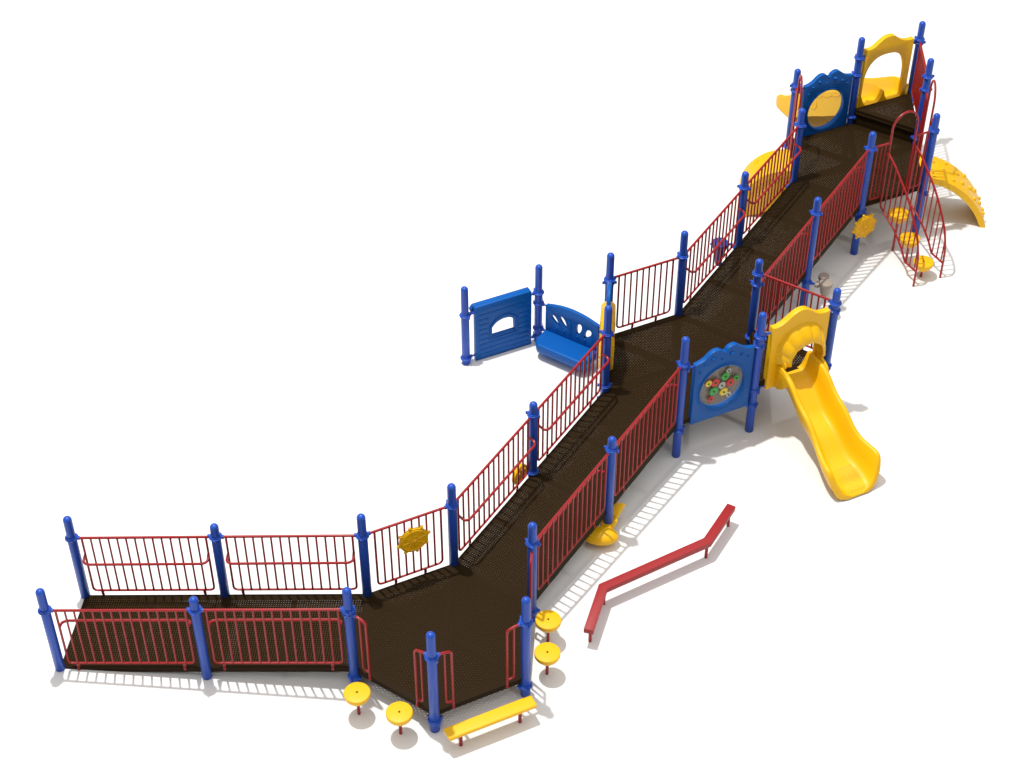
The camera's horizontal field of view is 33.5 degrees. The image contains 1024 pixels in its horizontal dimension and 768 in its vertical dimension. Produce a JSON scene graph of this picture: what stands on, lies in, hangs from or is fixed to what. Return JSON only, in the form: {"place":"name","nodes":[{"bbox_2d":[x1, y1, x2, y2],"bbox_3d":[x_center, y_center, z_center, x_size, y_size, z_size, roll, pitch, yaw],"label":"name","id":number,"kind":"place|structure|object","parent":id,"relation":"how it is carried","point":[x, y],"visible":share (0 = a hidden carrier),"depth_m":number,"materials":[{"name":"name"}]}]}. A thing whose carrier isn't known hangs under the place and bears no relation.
{"place":"outdoors","nodes":[
{"label":"outdoors","id":0,"kind":"place"},
{"bbox_2d":[0,0,1023,767],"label":"ground","id":1,"kind":"structure","parent":0,"point":[248,248],"depth_m":25.35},
{"bbox_2d":[343,682,370,714],"bbox_3d":[-1.838,3.806,20.325,0.322,0.411,0.322,3,41,3],"label":"stepping pod","id":2,"kind":"object","parent":1,"relation":"on","point":[358,694],"visible":1,"depth_m":20.18,"materials":[{"name":"yellow plastic"}]},
{"bbox_2d":[386,701,412,734],"bbox_3d":[-1.322,3.996,20.104,0.322,0.411,0.322,3,41,3],"label":"stepping pod","id":3,"kind":"object","parent":1,"relation":"on","point":[399,714],"visible":1,"depth_m":19.95,"materials":[{"name":"yellow plastic"}]},
{"bbox_2d":[444,696,536,745],"bbox_3d":[-0.251,4.029,20.148,1.144,0.302,0.173,-18,44,-19],"label":"step bench","id":4,"kind":"object","parent":1,"relation":"on","point":[519,707],"visible":1,"depth_m":20.04,"materials":[{"name":"yellow plastic"}]},
{"bbox_2d":[35,21,984,732],"bbox_3d":[2.074,-0.687,23.881,6.703,2.585,17.626,30,49,30],"label":"playset","id":5,"kind":"object","parent":1,"relation":"on","point":[809,213],"visible":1,"depth_m":23.16,"materials":[{"name":"brown plastic"}]},
{"bbox_2d":[534,642,560,674],"bbox_3d":[0.430,3.403,20.789,0.322,0.411,0.322,3,41,3],"label":"stepping pod","id":6,"kind":"object","parent":1,"relation":"on","point":[547,654],"visible":1,"depth_m":20.64,"materials":[{"name":"yellow plastic"}]},
{"bbox_2d":[535,610,560,641],"bbox_3d":[0.449,3.060,21.186,0.322,0.411,0.322,3,41,3],"label":"stepping pod","id":7,"kind":"object","parent":1,"relation":"on","point":[547,622],"visible":1,"depth_m":21.04,"materials":[{"name":"yellow plastic"}]},
{"bbox_2d":[584,503,735,641],"bbox_3d":[1.874,2.406,22.013,2.982,0.318,0.497,-32,50,-31],"label":"balance bar","id":8,"kind":"object","parent":1,"relation":"on","point":[706,542],"visible":1,"depth_m":21.87,"materials":[{"name":"red plastic"}]},
{"bbox_2d":[889,207,909,250],"bbox_3d":[6.151,-2.440,27.286,0.322,0.753,0.322,3,41,3],"label":"stepping pod","id":9,"kind":"object","parent":1,"relation":"on","point":[899,218],"visible":0.7,"depth_m":27.04,"materials":[{"name":"yellow plastic"}]},
{"bbox_2d":[900,232,919,263],"bbox_3d":[6.302,-2.128,27.109,0.322,0.513,0.322,3,41,3],"label":"stepping pod","id":10,"kind":"object","parent":1,"relation":"on","point":[907,238],"visible":0.64,"depth_m":26.92,"materials":[{"name":"yellow plastic"}]},
{"bbox_2d":[913,255,933,276],"bbox_3d":[6.483,-1.821,26.909,0.322,0.309,0.322,3,41,3],"label":"stepping pod","id":11,"kind":"object","parent":1,"relation":"on","point":[925,263],"visible":0.94,"depth_m":26.78,"materials":[{"name":"yellow plastic"}]}
]}

